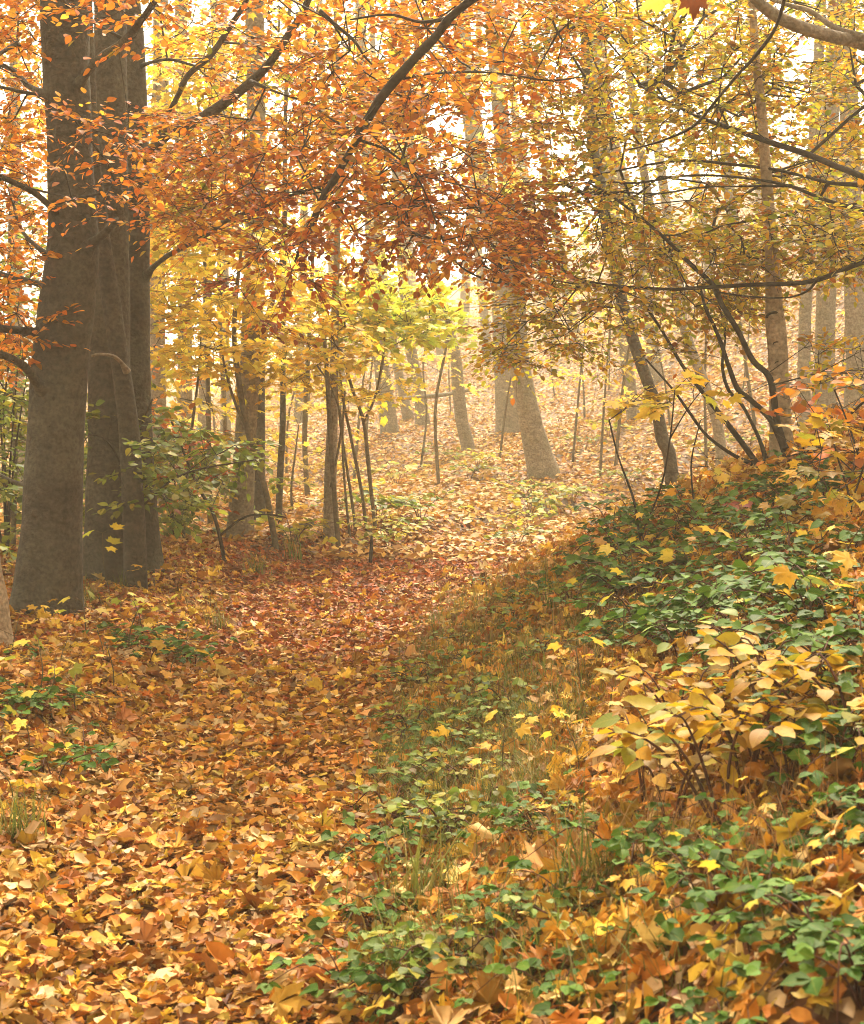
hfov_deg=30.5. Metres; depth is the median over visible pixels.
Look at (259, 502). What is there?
forest tree
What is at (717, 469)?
maple sapling
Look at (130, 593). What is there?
maple seedling
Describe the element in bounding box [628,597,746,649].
bramble
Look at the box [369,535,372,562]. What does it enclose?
broken stake
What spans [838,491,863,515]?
maple seedling
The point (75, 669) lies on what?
maple seedling
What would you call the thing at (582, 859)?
grass tuft
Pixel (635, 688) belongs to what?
maple seedling
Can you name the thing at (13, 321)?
forest tree
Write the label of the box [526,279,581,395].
young tree
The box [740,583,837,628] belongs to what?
bramble
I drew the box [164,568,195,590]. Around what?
maple seedling
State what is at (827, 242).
beech tree
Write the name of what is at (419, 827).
bramble
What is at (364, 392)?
maple sapling
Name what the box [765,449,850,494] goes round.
bramble
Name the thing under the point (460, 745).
verge herb
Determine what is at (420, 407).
forest tree
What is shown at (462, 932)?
verge herb
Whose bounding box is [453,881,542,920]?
bramble
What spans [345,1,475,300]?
forest tree
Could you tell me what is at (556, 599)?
bramble
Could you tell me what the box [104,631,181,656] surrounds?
bramble
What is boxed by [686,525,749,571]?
maple seedling
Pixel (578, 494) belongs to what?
ground plant
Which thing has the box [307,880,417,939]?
verge herb
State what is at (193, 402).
young tree
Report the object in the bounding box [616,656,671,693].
maple seedling
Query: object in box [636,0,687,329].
forest tree
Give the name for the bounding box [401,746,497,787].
verge herb
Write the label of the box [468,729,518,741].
verge herb
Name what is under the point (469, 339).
young tree
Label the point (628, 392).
young tree
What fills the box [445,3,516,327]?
forest tree
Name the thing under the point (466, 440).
forest tree
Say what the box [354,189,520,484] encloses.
young tree
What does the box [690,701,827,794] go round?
dogwood shrub
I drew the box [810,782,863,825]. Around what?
bramble
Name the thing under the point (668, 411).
young tree
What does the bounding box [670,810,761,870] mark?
bramble
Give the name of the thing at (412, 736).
verge herb
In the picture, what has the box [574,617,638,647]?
bramble
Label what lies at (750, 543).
bramble
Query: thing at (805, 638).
shrub
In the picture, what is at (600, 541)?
maple seedling
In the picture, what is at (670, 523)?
bramble
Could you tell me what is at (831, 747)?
bramble
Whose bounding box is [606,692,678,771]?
maple seedling
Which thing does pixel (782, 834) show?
caught leaves
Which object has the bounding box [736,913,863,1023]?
bramble
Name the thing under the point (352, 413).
maple sapling
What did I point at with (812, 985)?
bramble
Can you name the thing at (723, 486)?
maple seedling
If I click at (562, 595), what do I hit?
verge herb
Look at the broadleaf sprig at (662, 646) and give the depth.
4.98 m
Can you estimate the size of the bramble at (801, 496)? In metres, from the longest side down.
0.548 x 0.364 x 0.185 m
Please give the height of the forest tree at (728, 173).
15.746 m
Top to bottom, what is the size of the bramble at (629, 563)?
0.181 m
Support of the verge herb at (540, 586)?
on the forest ground at (802, 1002)
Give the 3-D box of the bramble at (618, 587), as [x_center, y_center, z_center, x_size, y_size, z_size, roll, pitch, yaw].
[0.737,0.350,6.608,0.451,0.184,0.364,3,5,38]
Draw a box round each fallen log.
[196,522,313,537]
[402,389,470,399]
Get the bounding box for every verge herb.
[299,951,454,1016]
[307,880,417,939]
[320,810,427,861]
[337,766,448,825]
[337,979,408,1023]
[338,899,418,929]
[347,912,514,978]
[350,913,485,986]
[354,701,439,728]
[357,906,494,943]
[359,755,444,795]
[370,717,437,743]
[372,738,414,753]
[375,658,442,686]
[376,795,503,846]
[377,669,426,687]
[384,805,498,849]
[387,941,485,1002]
[388,699,443,716]
[388,726,431,745]
[390,855,451,876]
[394,799,463,841]
[395,759,473,794]
[398,656,455,673]
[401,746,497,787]
[403,723,477,761]
[404,746,468,767]
[416,671,491,710]
[420,774,535,833]
[428,643,483,665]
[429,626,476,641]
[433,696,517,720]
[433,721,511,744]
[434,727,493,747]
[437,714,511,745]
[446,911,553,975]
[447,691,512,716]
[454,675,539,714]
[461,642,514,657]
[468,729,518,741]
[470,577,489,583]
[472,672,508,686]
[477,601,531,617]
[480,700,538,714]
[482,749,522,770]
[484,591,531,612]
[497,613,540,636]
[502,585,536,599]
[502,889,605,928]
[504,628,583,658]
[512,570,547,582]
[515,804,598,849]
[524,577,564,594]
[526,582,592,604]
[529,580,562,590]
[542,583,590,605]
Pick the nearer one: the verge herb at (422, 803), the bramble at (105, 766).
the verge herb at (422, 803)
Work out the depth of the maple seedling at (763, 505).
6.14 m
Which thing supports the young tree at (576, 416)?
on the forest ground at (802, 1002)
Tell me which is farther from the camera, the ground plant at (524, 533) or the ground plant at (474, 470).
the ground plant at (474, 470)
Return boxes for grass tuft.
[0,767,65,845]
[1,766,65,838]
[83,575,107,608]
[83,576,103,606]
[111,566,134,589]
[199,591,238,629]
[239,542,271,574]
[282,519,305,559]
[337,893,451,993]
[386,793,500,910]
[497,614,547,664]
[511,765,652,913]
[515,552,568,613]
[539,807,657,890]
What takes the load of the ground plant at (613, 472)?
on the forest ground at (802, 1002)
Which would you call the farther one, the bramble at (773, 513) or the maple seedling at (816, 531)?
the bramble at (773, 513)
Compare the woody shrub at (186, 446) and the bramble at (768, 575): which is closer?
the bramble at (768, 575)
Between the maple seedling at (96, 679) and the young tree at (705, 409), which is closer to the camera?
the maple seedling at (96, 679)
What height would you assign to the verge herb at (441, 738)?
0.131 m
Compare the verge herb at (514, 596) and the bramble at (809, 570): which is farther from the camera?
the verge herb at (514, 596)
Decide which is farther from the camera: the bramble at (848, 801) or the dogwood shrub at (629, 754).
the dogwood shrub at (629, 754)
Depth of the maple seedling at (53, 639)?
6.66 m
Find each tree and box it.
[0,0,170,583]
[0,0,236,616]
[0,0,358,506]
[0,1,47,264]
[0,163,87,550]
[0,558,13,654]
[3,0,351,494]
[9,8,25,481]
[10,0,493,538]
[84,144,237,470]
[89,1,147,590]
[91,0,602,577]
[144,0,350,477]
[160,181,323,496]
[166,264,267,462]
[168,385,219,430]
[186,0,469,538]
[187,0,401,523]
[195,0,412,520]
[198,0,785,313]
[203,0,291,438]
[210,327,295,419]
[265,0,346,407]
[265,295,355,472]
[268,0,484,434]
[275,268,351,423]
[277,2,476,420]
[278,0,535,426]
[281,1,451,359]
[289,308,370,402]
[293,0,377,424]
[295,0,541,450]
[301,270,432,481]
[314,342,373,408]
[328,257,419,448]
[329,0,512,355]
[342,1,706,480]
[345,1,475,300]
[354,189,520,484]
[367,0,863,485]
[370,302,473,464]
[380,0,586,433]
[395,337,419,395]
[417,278,477,411]
[430,1,569,320]
[439,1,747,420]
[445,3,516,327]
[448,0,863,405]
[460,182,863,474]
[465,144,492,361]
[465,295,563,457]
[481,0,838,465]
[494,22,687,363]
[507,5,734,384]
[509,0,559,293]
[514,2,581,345]
[526,217,613,417]
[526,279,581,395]
[529,268,626,461]
[553,168,712,465]
[557,303,673,477]
[585,278,642,389]
[614,278,694,425]
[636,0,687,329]
[643,0,863,409]
[647,227,784,468]
[667,168,812,425]
[670,4,713,290]
[690,0,861,407]
[691,0,863,430]
[706,262,788,389]
[707,2,747,304]
[718,34,859,125]
[747,4,763,233]
[749,1,794,464]
[800,282,844,375]
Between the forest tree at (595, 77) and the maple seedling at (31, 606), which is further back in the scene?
the forest tree at (595, 77)
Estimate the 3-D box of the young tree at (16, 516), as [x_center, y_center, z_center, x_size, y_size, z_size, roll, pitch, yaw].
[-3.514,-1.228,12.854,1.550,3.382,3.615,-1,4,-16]
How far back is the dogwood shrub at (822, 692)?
3.46 m
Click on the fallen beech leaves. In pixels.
(194, 1006)
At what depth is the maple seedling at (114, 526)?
9.53 m
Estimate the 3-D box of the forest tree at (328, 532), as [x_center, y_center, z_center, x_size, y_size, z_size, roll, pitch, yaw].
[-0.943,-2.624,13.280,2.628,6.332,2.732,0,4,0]
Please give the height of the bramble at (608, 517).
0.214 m
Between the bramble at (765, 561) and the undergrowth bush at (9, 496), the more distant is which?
the undergrowth bush at (9, 496)
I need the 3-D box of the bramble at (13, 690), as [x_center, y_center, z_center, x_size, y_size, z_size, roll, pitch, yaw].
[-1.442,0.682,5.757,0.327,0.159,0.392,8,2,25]
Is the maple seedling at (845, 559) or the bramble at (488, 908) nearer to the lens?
the bramble at (488, 908)
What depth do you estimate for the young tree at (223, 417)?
18.88 m
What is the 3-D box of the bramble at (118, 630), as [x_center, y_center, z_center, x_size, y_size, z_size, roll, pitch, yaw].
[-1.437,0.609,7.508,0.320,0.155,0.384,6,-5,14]
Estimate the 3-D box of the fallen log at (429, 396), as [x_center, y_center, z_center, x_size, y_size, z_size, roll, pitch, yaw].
[0.062,-2.044,27.446,1.628,0.227,0.110,-3,5,-38]
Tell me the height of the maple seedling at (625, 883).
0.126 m
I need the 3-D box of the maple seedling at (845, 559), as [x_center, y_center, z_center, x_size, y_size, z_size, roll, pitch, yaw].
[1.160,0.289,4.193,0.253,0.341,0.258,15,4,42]
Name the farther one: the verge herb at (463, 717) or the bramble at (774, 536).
the bramble at (774, 536)
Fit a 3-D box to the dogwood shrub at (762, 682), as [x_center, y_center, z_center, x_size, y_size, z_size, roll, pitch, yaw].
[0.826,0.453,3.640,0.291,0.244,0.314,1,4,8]
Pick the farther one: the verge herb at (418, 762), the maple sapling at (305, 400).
the maple sapling at (305, 400)
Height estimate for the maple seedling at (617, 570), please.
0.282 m
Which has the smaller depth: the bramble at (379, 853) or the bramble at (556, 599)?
the bramble at (379, 853)
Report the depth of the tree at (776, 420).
8.86 m
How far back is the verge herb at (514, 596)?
7.84 m
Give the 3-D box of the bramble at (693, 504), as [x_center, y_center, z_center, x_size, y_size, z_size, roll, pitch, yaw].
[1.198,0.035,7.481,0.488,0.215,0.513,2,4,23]
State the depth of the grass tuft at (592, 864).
3.27 m
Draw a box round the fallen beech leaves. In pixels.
[0,418,863,1023]
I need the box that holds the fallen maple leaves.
[0,466,863,1023]
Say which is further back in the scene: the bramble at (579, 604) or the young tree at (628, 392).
the young tree at (628, 392)
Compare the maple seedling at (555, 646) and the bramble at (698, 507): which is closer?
the maple seedling at (555, 646)
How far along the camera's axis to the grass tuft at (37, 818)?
4.47 m
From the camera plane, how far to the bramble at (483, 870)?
3.19 m
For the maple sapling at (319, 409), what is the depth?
14.03 m
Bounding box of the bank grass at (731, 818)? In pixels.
[469,576,863,950]
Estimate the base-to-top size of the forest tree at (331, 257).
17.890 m
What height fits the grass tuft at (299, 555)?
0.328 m
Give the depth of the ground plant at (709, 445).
20.11 m
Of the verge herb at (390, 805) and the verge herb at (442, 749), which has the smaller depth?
the verge herb at (390, 805)
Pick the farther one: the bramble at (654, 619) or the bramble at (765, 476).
the bramble at (765, 476)
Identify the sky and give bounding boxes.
[0,0,863,370]
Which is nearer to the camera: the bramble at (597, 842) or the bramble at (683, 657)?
the bramble at (597, 842)
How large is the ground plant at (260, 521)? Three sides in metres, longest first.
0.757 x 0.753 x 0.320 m
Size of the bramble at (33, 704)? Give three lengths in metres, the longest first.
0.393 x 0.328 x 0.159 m
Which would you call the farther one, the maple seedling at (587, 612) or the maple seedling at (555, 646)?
the maple seedling at (587, 612)
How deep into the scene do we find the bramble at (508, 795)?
4.08 m
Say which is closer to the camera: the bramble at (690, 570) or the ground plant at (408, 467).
the bramble at (690, 570)
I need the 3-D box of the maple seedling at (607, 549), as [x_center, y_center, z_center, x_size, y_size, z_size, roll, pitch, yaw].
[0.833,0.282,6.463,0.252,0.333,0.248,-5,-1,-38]
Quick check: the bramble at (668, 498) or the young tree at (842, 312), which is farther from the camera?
the young tree at (842, 312)
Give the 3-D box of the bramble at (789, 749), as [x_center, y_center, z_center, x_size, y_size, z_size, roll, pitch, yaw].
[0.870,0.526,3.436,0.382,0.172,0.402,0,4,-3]
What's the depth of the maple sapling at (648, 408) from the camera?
7.36 m
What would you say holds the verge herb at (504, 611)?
on the forest ground at (802, 1002)
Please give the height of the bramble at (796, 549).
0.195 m
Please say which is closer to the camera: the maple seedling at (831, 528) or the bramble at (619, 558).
the maple seedling at (831, 528)
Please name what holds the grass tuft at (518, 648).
on the forest ground at (802, 1002)
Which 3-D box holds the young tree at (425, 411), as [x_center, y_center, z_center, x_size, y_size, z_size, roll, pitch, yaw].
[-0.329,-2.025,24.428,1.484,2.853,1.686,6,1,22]
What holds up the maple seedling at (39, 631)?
on the forest ground at (802, 1002)
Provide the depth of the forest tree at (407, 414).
31.62 m
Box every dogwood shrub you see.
[575,678,801,828]
[588,734,740,822]
[594,662,791,761]
[610,663,727,708]
[622,694,750,793]
[644,656,828,795]
[666,629,863,723]
[676,682,855,784]
[688,679,795,741]
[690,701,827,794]
[694,621,809,714]
[725,649,863,738]
[725,653,850,710]
[737,665,833,700]
[771,707,863,743]
[810,697,863,775]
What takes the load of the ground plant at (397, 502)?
on the forest ground at (802, 1002)
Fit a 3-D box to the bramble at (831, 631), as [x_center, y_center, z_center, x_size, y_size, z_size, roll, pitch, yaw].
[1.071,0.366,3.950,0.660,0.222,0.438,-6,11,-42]
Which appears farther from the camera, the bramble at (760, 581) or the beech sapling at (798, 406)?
the beech sapling at (798, 406)
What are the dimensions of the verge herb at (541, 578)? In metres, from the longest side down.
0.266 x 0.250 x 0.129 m
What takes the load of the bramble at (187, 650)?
on the forest ground at (802, 1002)
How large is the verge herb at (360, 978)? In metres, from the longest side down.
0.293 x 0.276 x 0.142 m
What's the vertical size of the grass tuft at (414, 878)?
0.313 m
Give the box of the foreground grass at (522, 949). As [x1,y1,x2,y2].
[290,782,771,1023]
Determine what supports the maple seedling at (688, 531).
on the forest ground at (802, 1002)
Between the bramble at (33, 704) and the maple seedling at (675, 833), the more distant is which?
the bramble at (33, 704)
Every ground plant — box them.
[234,506,346,543]
[309,493,366,508]
[338,486,435,520]
[339,509,392,533]
[354,459,430,483]
[358,521,427,547]
[365,509,426,534]
[375,490,474,524]
[411,442,470,458]
[440,460,504,478]
[453,448,517,471]
[481,523,558,543]
[490,478,576,516]
[491,476,553,496]
[493,508,555,526]
[507,483,586,517]
[549,482,606,504]
[554,433,607,449]
[578,414,639,437]
[593,467,660,487]
[678,439,732,451]
[707,425,768,447]
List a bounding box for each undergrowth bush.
[0,260,89,560]
[0,312,169,498]
[0,333,87,555]
[12,424,238,535]
[83,435,314,536]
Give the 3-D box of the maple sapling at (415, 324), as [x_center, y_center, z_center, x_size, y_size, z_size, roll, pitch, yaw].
[-0.350,-1.036,14.251,1.831,2.555,2.224,0,4,0]
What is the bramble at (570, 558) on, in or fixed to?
on the forest ground at (802, 1002)
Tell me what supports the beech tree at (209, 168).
on the forest ground at (802, 1002)
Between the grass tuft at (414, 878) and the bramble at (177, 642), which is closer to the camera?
the grass tuft at (414, 878)
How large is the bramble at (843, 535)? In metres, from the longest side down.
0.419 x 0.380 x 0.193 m
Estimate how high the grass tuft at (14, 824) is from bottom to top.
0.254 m
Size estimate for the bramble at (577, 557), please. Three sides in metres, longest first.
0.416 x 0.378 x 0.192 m
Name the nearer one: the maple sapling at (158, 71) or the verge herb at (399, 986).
the verge herb at (399, 986)
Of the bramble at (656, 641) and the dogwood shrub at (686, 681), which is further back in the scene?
the bramble at (656, 641)
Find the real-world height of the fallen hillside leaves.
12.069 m
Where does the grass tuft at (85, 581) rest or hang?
on the forest ground at (802, 1002)
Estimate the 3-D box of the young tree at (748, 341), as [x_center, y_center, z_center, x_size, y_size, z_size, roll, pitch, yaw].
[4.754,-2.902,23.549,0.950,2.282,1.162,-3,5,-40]
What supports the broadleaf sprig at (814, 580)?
on the forest ground at (802, 1002)
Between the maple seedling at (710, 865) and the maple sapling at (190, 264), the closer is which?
the maple seedling at (710, 865)
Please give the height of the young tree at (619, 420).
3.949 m
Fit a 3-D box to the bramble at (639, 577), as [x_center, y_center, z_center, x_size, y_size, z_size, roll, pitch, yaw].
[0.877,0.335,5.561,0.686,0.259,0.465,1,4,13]
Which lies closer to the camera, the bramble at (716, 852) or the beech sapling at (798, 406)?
the bramble at (716, 852)
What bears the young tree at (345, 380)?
on the forest ground at (802, 1002)
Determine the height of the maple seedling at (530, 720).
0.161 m
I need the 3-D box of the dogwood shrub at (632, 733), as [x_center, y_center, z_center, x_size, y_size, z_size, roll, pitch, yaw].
[0.552,0.541,3.408,0.409,0.374,0.353,3,5,34]
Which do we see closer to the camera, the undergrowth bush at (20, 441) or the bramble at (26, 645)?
the bramble at (26, 645)
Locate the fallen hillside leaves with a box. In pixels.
[0,140,863,562]
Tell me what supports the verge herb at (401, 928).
on the forest ground at (802, 1002)
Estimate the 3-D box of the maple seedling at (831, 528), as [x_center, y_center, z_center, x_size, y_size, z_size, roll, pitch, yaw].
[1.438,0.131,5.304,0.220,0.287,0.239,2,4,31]
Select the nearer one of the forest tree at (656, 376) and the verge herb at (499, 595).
the verge herb at (499, 595)
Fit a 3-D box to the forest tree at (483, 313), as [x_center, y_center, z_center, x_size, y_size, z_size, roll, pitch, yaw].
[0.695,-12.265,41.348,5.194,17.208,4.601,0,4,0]
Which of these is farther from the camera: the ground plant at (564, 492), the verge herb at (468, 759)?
the ground plant at (564, 492)
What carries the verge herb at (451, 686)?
on the forest ground at (802, 1002)
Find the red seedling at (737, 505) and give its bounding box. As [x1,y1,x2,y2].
[723,497,808,536]
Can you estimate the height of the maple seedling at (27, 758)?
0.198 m
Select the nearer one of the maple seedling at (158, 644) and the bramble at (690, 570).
the bramble at (690, 570)
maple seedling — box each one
[0,612,44,655]
[0,635,75,685]
[0,755,37,795]
[3,705,59,749]
[18,662,85,723]
[27,599,59,613]
[44,636,89,665]
[48,654,107,711]
[54,590,108,629]
[76,618,123,659]
[83,523,123,591]
[83,636,143,693]
[99,597,161,649]
[106,592,137,610]
[111,597,158,625]
[130,563,171,585]
[142,615,175,628]
[148,639,209,677]
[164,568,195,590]
[169,590,203,607]
[200,586,228,605]
[429,725,470,746]
[444,912,506,967]
[468,709,540,775]
[512,705,560,726]
[535,768,618,817]
[540,707,604,770]
[546,636,606,687]
[567,578,615,611]
[570,677,643,739]
[581,592,653,649]
[593,532,645,596]
[597,543,668,598]
[605,861,667,893]
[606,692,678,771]
[610,567,661,598]
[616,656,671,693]
[621,493,691,539]
[627,536,675,564]
[643,504,682,532]
[646,527,692,551]
[658,543,697,565]
[658,575,698,605]
[664,487,707,506]
[668,831,744,873]
[677,481,729,511]
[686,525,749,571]
[698,859,802,928]
[707,466,748,498]
[713,517,755,558]
[735,776,823,829]
[739,496,780,536]
[758,494,808,543]
[764,432,813,482]
[769,564,856,621]
[795,520,835,551]
[807,806,863,882]
[823,523,863,554]
[830,550,863,635]
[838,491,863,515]
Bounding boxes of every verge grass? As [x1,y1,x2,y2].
[331,539,645,847]
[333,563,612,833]
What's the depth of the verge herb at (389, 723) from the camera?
5.61 m
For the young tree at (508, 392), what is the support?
on the forest ground at (802, 1002)
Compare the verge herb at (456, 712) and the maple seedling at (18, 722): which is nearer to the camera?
the maple seedling at (18, 722)
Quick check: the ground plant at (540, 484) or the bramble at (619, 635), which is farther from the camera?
the ground plant at (540, 484)
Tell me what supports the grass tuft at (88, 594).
on the forest ground at (802, 1002)
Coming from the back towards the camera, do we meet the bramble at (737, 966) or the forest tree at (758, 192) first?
the forest tree at (758, 192)
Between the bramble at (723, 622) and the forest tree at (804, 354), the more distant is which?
the forest tree at (804, 354)
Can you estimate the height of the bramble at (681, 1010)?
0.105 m
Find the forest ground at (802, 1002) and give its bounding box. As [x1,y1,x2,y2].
[0,148,863,1023]
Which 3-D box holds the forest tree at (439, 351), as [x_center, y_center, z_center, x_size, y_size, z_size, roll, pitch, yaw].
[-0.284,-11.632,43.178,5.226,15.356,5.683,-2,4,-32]
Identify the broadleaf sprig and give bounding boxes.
[591,707,682,801]
[643,621,700,666]
[698,615,740,655]
[703,592,777,643]
[744,551,842,570]
[753,564,828,616]
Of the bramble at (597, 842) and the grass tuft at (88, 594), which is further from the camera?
the grass tuft at (88, 594)
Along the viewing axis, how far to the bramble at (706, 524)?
6.91 m
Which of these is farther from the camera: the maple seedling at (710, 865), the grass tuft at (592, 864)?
the grass tuft at (592, 864)
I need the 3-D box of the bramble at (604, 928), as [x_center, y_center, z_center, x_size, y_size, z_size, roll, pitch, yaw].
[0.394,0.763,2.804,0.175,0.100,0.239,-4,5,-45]
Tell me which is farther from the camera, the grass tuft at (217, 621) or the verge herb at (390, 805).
the grass tuft at (217, 621)
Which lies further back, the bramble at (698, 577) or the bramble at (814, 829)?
the bramble at (698, 577)
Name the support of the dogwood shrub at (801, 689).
on the forest ground at (802, 1002)
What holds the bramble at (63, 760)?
on the forest ground at (802, 1002)
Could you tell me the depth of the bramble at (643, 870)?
2.93 m
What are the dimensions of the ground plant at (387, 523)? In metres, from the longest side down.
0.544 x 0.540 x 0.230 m
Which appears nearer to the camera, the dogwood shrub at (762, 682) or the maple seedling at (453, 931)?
the maple seedling at (453, 931)
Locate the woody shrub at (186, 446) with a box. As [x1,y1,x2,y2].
[153,403,286,561]
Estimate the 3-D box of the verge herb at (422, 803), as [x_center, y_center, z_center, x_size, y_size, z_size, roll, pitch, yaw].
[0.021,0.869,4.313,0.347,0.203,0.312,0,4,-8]
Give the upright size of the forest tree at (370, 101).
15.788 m
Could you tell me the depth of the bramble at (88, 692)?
5.97 m
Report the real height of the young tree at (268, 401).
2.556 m
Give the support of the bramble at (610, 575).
on the forest ground at (802, 1002)
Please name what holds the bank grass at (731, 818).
on the forest ground at (802, 1002)
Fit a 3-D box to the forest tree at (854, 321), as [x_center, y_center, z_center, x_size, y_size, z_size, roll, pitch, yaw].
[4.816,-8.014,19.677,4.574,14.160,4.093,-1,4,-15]
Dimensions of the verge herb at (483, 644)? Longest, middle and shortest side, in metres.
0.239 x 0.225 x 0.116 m
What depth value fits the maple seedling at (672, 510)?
7.56 m
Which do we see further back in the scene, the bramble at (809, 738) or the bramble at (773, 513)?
the bramble at (773, 513)
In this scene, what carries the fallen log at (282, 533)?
on the forest ground at (802, 1002)
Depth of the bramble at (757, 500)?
6.90 m
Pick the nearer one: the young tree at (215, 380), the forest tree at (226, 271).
the young tree at (215, 380)
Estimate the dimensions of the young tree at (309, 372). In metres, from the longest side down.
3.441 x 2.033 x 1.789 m
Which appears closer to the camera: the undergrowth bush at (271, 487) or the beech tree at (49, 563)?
the beech tree at (49, 563)
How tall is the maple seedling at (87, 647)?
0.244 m
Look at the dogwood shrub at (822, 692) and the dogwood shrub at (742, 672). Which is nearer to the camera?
the dogwood shrub at (822, 692)
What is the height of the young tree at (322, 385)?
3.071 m
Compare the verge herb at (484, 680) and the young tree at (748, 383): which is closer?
the verge herb at (484, 680)
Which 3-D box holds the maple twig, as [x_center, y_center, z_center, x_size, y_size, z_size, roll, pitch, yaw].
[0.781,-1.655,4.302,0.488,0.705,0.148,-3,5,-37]
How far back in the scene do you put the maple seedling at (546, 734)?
4.41 m
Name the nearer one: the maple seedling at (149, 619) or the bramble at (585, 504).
the maple seedling at (149, 619)
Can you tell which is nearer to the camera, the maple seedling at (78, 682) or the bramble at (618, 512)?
the maple seedling at (78, 682)
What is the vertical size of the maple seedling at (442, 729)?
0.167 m
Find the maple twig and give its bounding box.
[638,0,707,21]
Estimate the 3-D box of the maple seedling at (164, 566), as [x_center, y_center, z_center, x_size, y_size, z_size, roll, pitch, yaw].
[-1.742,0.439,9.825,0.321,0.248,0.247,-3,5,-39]
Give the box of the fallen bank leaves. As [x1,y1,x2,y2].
[0,407,863,1023]
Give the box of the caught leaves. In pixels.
[477,401,863,1011]
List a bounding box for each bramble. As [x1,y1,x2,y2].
[0,676,76,705]
[0,676,84,705]
[0,693,62,728]
[0,742,121,777]
[2,686,74,711]
[3,643,51,658]
[36,689,99,707]
[65,721,119,771]
[81,621,189,640]
[92,621,157,642]
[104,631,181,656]
[111,633,204,662]
[155,634,238,666]
[164,623,201,662]
[171,648,210,663]
[256,934,407,993]
[319,829,433,877]
[394,818,461,835]
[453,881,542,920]
[454,945,620,1015]
[457,789,584,838]
[477,861,624,911]
[485,894,574,917]
[488,797,575,834]
[496,769,594,816]
[503,801,695,873]
[549,800,672,837]
[550,515,702,574]
[553,595,645,625]
[557,554,612,573]
[560,541,599,565]
[562,554,687,607]
[564,581,705,628]
[565,552,698,595]
[571,499,647,532]
[574,546,638,564]
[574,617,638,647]
[575,547,687,611]
[576,519,650,551]
[576,573,653,604]
[578,622,648,645]
[579,535,635,554]
[580,916,690,949]
[585,586,696,633]
[590,550,641,562]
[590,568,768,616]
[591,537,713,573]
[592,820,717,860]
[598,493,664,527]
[598,506,673,536]
[601,557,665,592]
[603,616,710,650]
[606,838,796,941]
[607,604,697,656]
[614,540,700,572]
[615,612,689,647]
[619,512,690,542]
[619,528,675,548]
[625,493,716,536]
[626,588,748,628]
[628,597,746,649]
[635,487,747,528]
[636,561,839,618]
[638,825,819,880]
[639,986,765,1023]
[644,577,716,624]
[645,480,698,499]
[645,598,767,630]
[650,496,724,526]
[652,790,829,844]
[654,835,802,933]
[655,555,735,582]
[660,618,863,670]
[664,803,863,900]
[666,520,765,544]
[668,582,766,621]
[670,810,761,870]
[677,622,799,669]
[679,516,809,560]
[679,580,772,611]
[679,657,795,703]
[681,556,844,611]
[682,499,810,564]
[683,880,863,1023]
[684,577,863,634]
[685,523,857,566]
[686,878,863,961]
[687,568,760,602]
[687,875,850,977]
[692,533,738,553]
[694,496,848,547]
[695,477,810,518]
[695,593,863,660]
[702,888,852,966]
[704,689,863,781]
[713,477,810,531]
[713,538,857,573]
[717,474,767,493]
[717,475,841,516]
[717,562,860,596]
[719,550,863,611]
[719,629,827,674]
[724,594,852,636]
[727,720,863,762]
[733,517,843,547]
[734,555,822,576]
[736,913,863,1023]
[737,696,859,748]
[737,804,833,849]
[740,478,791,489]
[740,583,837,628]
[740,900,863,972]
[743,582,829,607]
[746,796,832,816]
[749,564,837,588]
[749,623,863,676]
[749,672,863,757]
[751,464,825,483]
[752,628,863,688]
[755,547,841,577]
[757,544,824,558]
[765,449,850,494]
[768,710,863,786]
[771,458,863,494]
[776,484,851,508]
[777,672,863,708]
[783,600,863,687]
[789,820,863,868]
[790,785,863,822]
[794,520,863,548]
[794,578,863,610]
[797,927,863,977]
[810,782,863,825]
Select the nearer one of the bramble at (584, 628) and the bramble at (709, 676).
the bramble at (709, 676)
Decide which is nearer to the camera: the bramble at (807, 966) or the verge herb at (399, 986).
the bramble at (807, 966)
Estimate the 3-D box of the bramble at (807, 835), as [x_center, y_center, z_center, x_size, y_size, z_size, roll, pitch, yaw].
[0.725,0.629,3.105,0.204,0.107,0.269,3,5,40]
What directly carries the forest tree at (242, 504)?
on the forest ground at (802, 1002)
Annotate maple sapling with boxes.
[143,19,280,523]
[150,162,334,549]
[150,300,266,537]
[232,387,378,509]
[238,267,398,549]
[265,34,425,495]
[293,253,492,526]
[307,389,372,529]
[316,364,385,536]
[328,347,430,530]
[604,366,743,555]
[651,412,735,511]
[774,412,863,519]
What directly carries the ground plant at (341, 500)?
on the forest ground at (802, 1002)
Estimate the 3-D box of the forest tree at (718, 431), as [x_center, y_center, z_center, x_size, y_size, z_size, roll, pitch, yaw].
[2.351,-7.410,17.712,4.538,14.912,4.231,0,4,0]
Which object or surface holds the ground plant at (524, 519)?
on the forest ground at (802, 1002)
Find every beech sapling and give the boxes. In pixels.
[83,393,279,542]
[730,366,863,492]
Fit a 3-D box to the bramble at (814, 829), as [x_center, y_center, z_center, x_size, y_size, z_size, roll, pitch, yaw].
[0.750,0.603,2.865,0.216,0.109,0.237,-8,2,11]
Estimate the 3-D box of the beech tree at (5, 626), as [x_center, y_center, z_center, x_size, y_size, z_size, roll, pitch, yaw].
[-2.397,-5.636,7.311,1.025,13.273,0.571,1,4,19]
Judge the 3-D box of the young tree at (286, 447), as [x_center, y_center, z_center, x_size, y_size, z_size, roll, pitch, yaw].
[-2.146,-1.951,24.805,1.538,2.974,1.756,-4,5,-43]
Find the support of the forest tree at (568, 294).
on the forest ground at (802, 1002)
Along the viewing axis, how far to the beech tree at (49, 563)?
8.53 m
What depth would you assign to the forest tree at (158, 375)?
17.33 m
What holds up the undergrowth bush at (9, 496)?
on the forest ground at (802, 1002)

